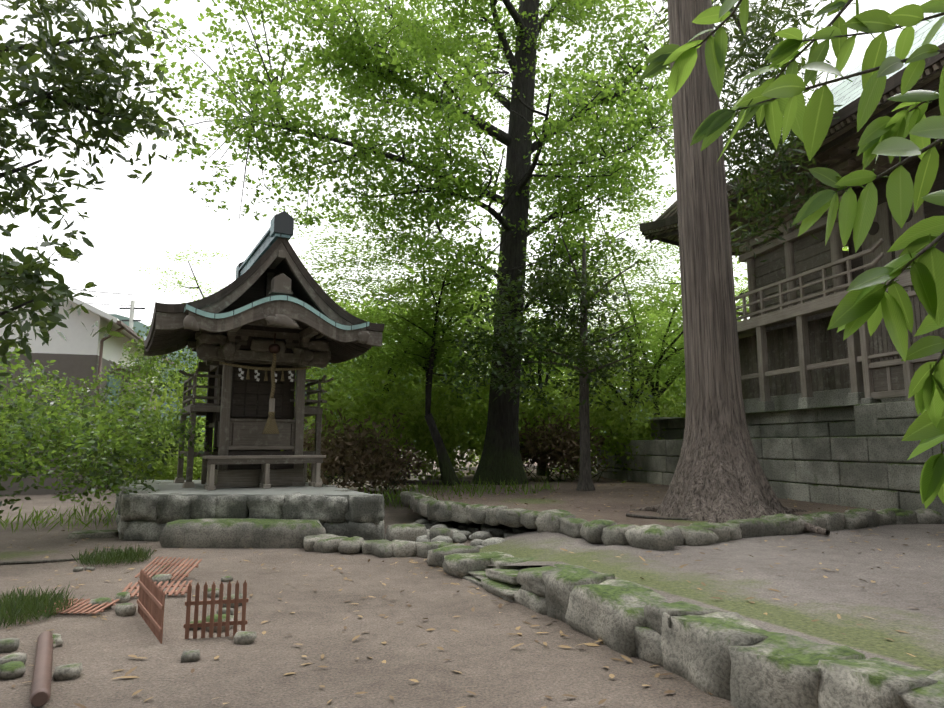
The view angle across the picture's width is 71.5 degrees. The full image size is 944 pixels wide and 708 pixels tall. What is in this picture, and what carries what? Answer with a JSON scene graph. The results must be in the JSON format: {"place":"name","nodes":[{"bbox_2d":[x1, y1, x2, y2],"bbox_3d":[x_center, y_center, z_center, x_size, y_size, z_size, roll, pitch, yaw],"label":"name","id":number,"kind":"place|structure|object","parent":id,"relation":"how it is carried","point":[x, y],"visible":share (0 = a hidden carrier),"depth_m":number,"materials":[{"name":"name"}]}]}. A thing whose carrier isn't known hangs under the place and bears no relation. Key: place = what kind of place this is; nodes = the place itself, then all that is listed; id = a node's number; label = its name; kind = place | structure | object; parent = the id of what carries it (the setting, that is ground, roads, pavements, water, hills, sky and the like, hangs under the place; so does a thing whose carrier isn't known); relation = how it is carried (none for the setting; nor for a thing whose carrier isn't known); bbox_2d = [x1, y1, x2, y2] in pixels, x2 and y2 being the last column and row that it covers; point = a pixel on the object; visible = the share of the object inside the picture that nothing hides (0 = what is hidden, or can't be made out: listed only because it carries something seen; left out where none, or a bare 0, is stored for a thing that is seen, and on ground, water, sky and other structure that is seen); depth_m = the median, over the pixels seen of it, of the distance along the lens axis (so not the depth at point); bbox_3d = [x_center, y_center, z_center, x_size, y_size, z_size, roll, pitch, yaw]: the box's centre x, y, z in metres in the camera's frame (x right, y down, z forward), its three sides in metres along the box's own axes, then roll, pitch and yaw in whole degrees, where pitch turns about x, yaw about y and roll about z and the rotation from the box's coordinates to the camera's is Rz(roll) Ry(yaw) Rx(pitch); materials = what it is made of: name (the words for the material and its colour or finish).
{"place":"outdoors","nodes":[
{"label":"outdoors","id":0,"kind":"place"},
{"bbox_2d":[0,0,203,376],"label":"foliage","id":1,"kind":"object","parent":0,"point":[63,61],"depth_m":5.06,"materials":[{"name":"green plant"}]},
{"bbox_2d":[0,448,735,707],"bbox_3d":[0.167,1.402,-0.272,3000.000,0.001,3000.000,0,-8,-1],"label":"ground","id":2,"kind":"structure","parent":0,"point":[494,668],"depth_m":4.80,"materials":[{"name":"brown soil"}]},
{"bbox_2d":[29,631,53,706],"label":"log","id":3,"kind":"object","parent":2,"relation":"on","point":[40,692],"visible":1,"depth_m":3.92,"materials":[{"name":"brown wood"}]},
{"bbox_2d":[0,542,155,626],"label":"mondo grass","id":4,"kind":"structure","parent":2,"relation":"on","point":[16,605],"depth_m":5.74,"materials":[{"name":"green plant"}]},
{"bbox_2d":[14,238,144,329],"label":"utility pole","id":5,"kind":"object","parent":2,"relation":"on","point":[131,320],"visible":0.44,"depth_m":42.17,"materials":[{"name":"concrete"}]},
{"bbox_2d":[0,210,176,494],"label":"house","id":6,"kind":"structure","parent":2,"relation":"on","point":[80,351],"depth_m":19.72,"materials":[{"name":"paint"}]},
{"bbox_2d":[0,369,204,476],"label":"bush leaves","id":7,"kind":"object","parent":2,"relation":"on","point":[44,399],"visible":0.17,"depth_m":10.65,"materials":[{"name":"green plant"}]},
{"bbox_2d":[0,271,215,532],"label":"shrubs","id":8,"kind":"object","parent":2,"relation":"on","point":[118,445],"depth_m":10.09,"materials":[{"name":"green plant"}]},
{"bbox_2d":[0,562,256,680],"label":"stones","id":9,"kind":"object","parent":2,"relation":"on","point":[12,666],"visible":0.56,"depth_m":4.71,"materials":[{"name":"grey stone"}]},
{"bbox_2d":[38,556,248,643],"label":"mini fences","id":10,"kind":"object","parent":2,"relation":"on","point":[151,599],"visible":0.94,"depth_m":5.02,"materials":[{"name":"red wood"}]},
{"bbox_2d":[114,480,384,540],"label":"shrine platform stones","id":11,"kind":"object","parent":2,"relation":"on","point":[362,516],"visible":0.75,"depth_m":9.85,"materials":[{"name":"grey stone"}]},
{"bbox_2d":[125,480,375,520],"bbox_3d":[-4.501,2.784,11.977,3.249,0.730,6.700,4,-9,-29],"label":"stone platform top","id":12,"kind":"object","parent":11,"relation":"on","point":[166,487],"visible":0.15,"depth_m":10.85,"materials":[{"name":"grey stone"}]},
{"bbox_2d":[174,327,333,489],"bbox_3d":[-4.262,1.080,12.813,2.862,2.875,3.600,4,-9,-29],"label":"shrine wood","id":13,"kind":"object","parent":12,"relation":"on","point":[234,410],"visible":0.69,"depth_m":12.08,"materials":[{"name":"brown wood"}]},
{"bbox_2d":[144,211,381,363],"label":"shrine roof","id":14,"kind":"structure","parent":13,"relation":"on","point":[171,334],"depth_m":11.83,"materials":[{"name":"brown wood"}]},
{"bbox_2d":[196,332,330,367],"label":"shrine carvings","id":15,"kind":"object","parent":13,"relation":"attached to","point":[208,348],"visible":0.88,"depth_m":11.95,"materials":[{"name":"brown wood"}]},
{"bbox_2d":[143,223,384,346],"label":"roof gable trim","id":16,"kind":"structure","parent":13,"relation":"on","point":[264,249],"depth_m":11.74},
{"bbox_2d":[219,353,310,433],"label":"shrine ropes","id":17,"kind":"object","parent":13,"relation":"hanging from","point":[270,427],"visible":0.98,"depth_m":11.75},
{"bbox_2d":[238,368,293,381],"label":"paper streamers","id":18,"kind":"object","parent":17,"relation":"hanging from","point":[258,374],"visible":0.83,"depth_m":11.95,"materials":[{"name":"white paper"}]},
{"bbox_2d":[269,398,274,411],"bbox_3d":[-3.570,0.923,11.699,0.108,0.260,0.107,0,-8,-1],"label":"shrine rope handle","id":19,"kind":"object","parent":17,"relation":"attached to","point":[271,404],"visible":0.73,"depth_m":11.67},
{"bbox_2d":[268,333,279,353],"bbox_3d":[-3.570,-0.188,11.853,0.218,0.378,0.218,0,-8,-1],"label":"shrine bell","id":20,"kind":"object","parent":13,"relation":"hanging from","point":[273,348],"visible":0.98,"depth_m":11.77,"materials":[{"name":"brown metal"}]},
{"bbox_2d":[183,295,369,343],"bbox_3d":[-3.518,-0.556,11.679,3.100,0.735,1.380,4,-9,-29],"label":"roof edge","id":21,"kind":"object","parent":13,"relation":"attached to","point":[287,311],"visible":0.98,"depth_m":11.08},
{"bbox_2d":[66,518,452,547],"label":"stone step","id":22,"kind":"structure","parent":2,"relation":"on","point":[237,533],"depth_m":9.20,"materials":[{"name":"grey stone"}]},
{"bbox_2d":[0,476,558,532],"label":"weeds","id":23,"kind":"object","parent":2,"relation":"on","point":[108,515],"visible":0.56,"depth_m":12.92,"materials":[{"name":"green plant"}]},
{"bbox_2d":[0,513,689,564],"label":"ground sticks","id":24,"kind":"object","parent":2,"relation":"on","point":[73,559],"visible":0.71,"depth_m":8.04,"materials":[{"name":"brown wood"}]},
{"bbox_2d":[0,506,712,707],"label":"litter","id":25,"kind":"object","parent":2,"relation":"on","point":[415,680],"visible":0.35,"depth_m":4.88,"materials":[{"name":"beige plant"}]},
{"bbox_2d":[174,350,564,482],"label":"trunks","id":26,"kind":"object","parent":2,"relation":"on","point":[362,439],"visible":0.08,"depth_m":19.80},
{"bbox_2d":[109,290,685,490],"bbox_3d":[-0.873,1.489,21.869,34.627,7.836,10.454,0,-8,-1],"label":"brush foliage","id":27,"kind":"object","parent":2,"relation":"on","point":[459,414],"visible":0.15,"depth_m":19.31,"materials":[{"name":"green plant"}]},
{"bbox_2d":[283,405,620,496],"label":"dead brush piles","id":28,"kind":"object","parent":2,"relation":"on","point":[340,449],"visible":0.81,"depth_m":16.37,"materials":[{"name":"brown plant"}]},
{"bbox_2d":[385,519,536,548],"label":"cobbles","id":29,"kind":"object","parent":2,"relation":"on","point":[482,535],"visible":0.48,"depth_m":10.15,"materials":[{"name":"stone"}]},
{"bbox_2d":[145,246,848,479],"bbox_3d":[-0.505,-0.165,30.334,56.048,14.037,13.062,0,-8,-1],"label":"tree foliage","id":30,"kind":"object","parent":2,"relation":"on","point":[675,389],"depth_m":30.13,"materials":[{"name":"green plant"}]},
{"bbox_2d":[479,531,614,565],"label":"ground ramp","id":31,"kind":"structure","parent":2,"relation":"on","point":[544,548],"depth_m":7.84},
{"bbox_2d":[303,491,941,557],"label":"edge stones","id":32,"kind":"object","parent":2,"relation":"on","point":[610,532],"visible":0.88,"depth_m":8.62,"materials":[{"name":"grey stone"}]},
{"bbox_2d":[426,544,943,707],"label":"curb wall","id":33,"kind":"structure","parent":2,"relation":"on","point":[737,660],"depth_m":3.96,"materials":[{"name":"stone"}]},
{"bbox_2d":[647,405,922,463],"bbox_3d":[9.229,2.031,12.188,5.950,2.080,20.200,2,-8,-13],"label":"stone ledge","id":34,"kind":"object","parent":2,"relation":"on","point":[775,411],"visible":0.09,"depth_m":13.52,"materials":[{"name":"grey stone"}]},
{"bbox_2d":[743,388,905,412],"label":"honden footings","id":35,"kind":"object","parent":34,"relation":"on","point":[837,397],"visible":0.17,"depth_m":14.05,"materials":[{"name":"grey stone"}]},
{"bbox_2d":[728,84,943,401],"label":"honden wood","id":36,"kind":"object","parent":34,"relation":"on","point":[788,341],"visible":0.48,"depth_m":14.23,"materials":[{"name":"brown wood"}]},
{"bbox_2d":[643,59,943,252],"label":"roof eaves","id":37,"kind":"object","parent":36,"relation":"on","point":[671,210],"visible":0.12,"depth_m":12.66,"materials":[{"name":"brown wood"}]},
{"bbox_2d":[640,13,943,255],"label":"roof","id":38,"kind":"structure","parent":37,"relation":"on","point":[846,93],"depth_m":13.87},
{"bbox_2d":[110,314,684,446],"bbox_3d":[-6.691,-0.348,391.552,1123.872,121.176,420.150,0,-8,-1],"label":"trees","id":39,"kind":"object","parent":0,"point":[138,325],"depth_m":520.34,"materials":[{"name":"green plant"}]},
{"bbox_2d":[129,0,719,484],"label":"ginkgo","id":40,"kind":"object","parent":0,"point":[417,51],"depth_m":16.63,"materials":[{"name":"green plant"}]},
{"bbox_2d":[139,177,749,485],"bbox_3d":[2.376,-0.817,21.231,27.679,9.629,13.560,1,-8,-9],"label":"maple","id":41,"kind":"object","parent":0,"point":[412,310],"depth_m":18.52,"materials":[{"name":"green plant"}]},
{"bbox_2d":[0,0,932,388],"label":"sky","id":42,"kind":"structure","parent":0,"point":[131,225],"materials":[{"name":"white"}]},
{"bbox_2d":[416,462,875,526],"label":"ground","id":43,"kind":"structure","parent":0,"point":[614,501],"depth_m":12.69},
{"bbox_2d":[388,480,469,484],"bbox_3d":[-1.115,3.349,17.106,2.100,0.090,0.600,1,-8,-6],"label":"old plank","id":44,"kind":"object","parent":43,"relation":"on","point":[423,482],"visible":0.4,"depth_m":16.81,"materials":[{"name":"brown wood"}]},
{"bbox_2d":[308,451,608,489],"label":"dead brush sticks","id":45,"kind":"object","parent":43,"relation":"on","point":[547,478],"visible":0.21,"depth_m":16.64,"materials":[{"name":"brown plant"}]},
{"bbox_2d":[434,234,659,490],"bbox_3d":[1.779,0.121,15.018,5.336,6.001,4.133,0,-8,-1],"label":"thin tree","id":46,"kind":"object","parent":43,"relation":"on","point":[540,286],"depth_m":14.92,"materials":[{"name":"green plant"}]},
{"bbox_2d":[403,480,873,524],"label":"litter","id":47,"kind":"object","parent":43,"relation":"on","point":[590,501],"visible":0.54,"depth_m":12.89,"materials":[{"name":"brown plant"}]},
{"bbox_2d":[597,400,943,523],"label":"podium stones","id":48,"kind":"object","parent":43,"relation":"on","point":[826,449],"visible":0.62,"depth_m":11.84,"materials":[{"name":"grey stone"}]},
{"bbox_2d":[550,524,943,671],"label":"ground terrace","id":49,"kind":"structure","parent":0,"point":[814,594],"depth_m":5.46,"materials":[{"name":"soil"}]},
{"bbox_2d":[631,0,847,535],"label":"cedar","id":50,"kind":"object","parent":49,"relation":"on","point":[719,476],"depth_m":10.07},
{"bbox_2d":[560,527,943,656],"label":"terrace litter","id":51,"kind":"object","parent":49,"relation":"on","point":[766,613],"depth_m":5.93,"materials":[{"name":"brown plant"}]},
{"bbox_2d":[639,0,943,508],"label":"leafy branch","id":52,"kind":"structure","parent":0,"point":[870,300],"depth_m":1.74,"materials":[{"name":"green plant"}]}
]}

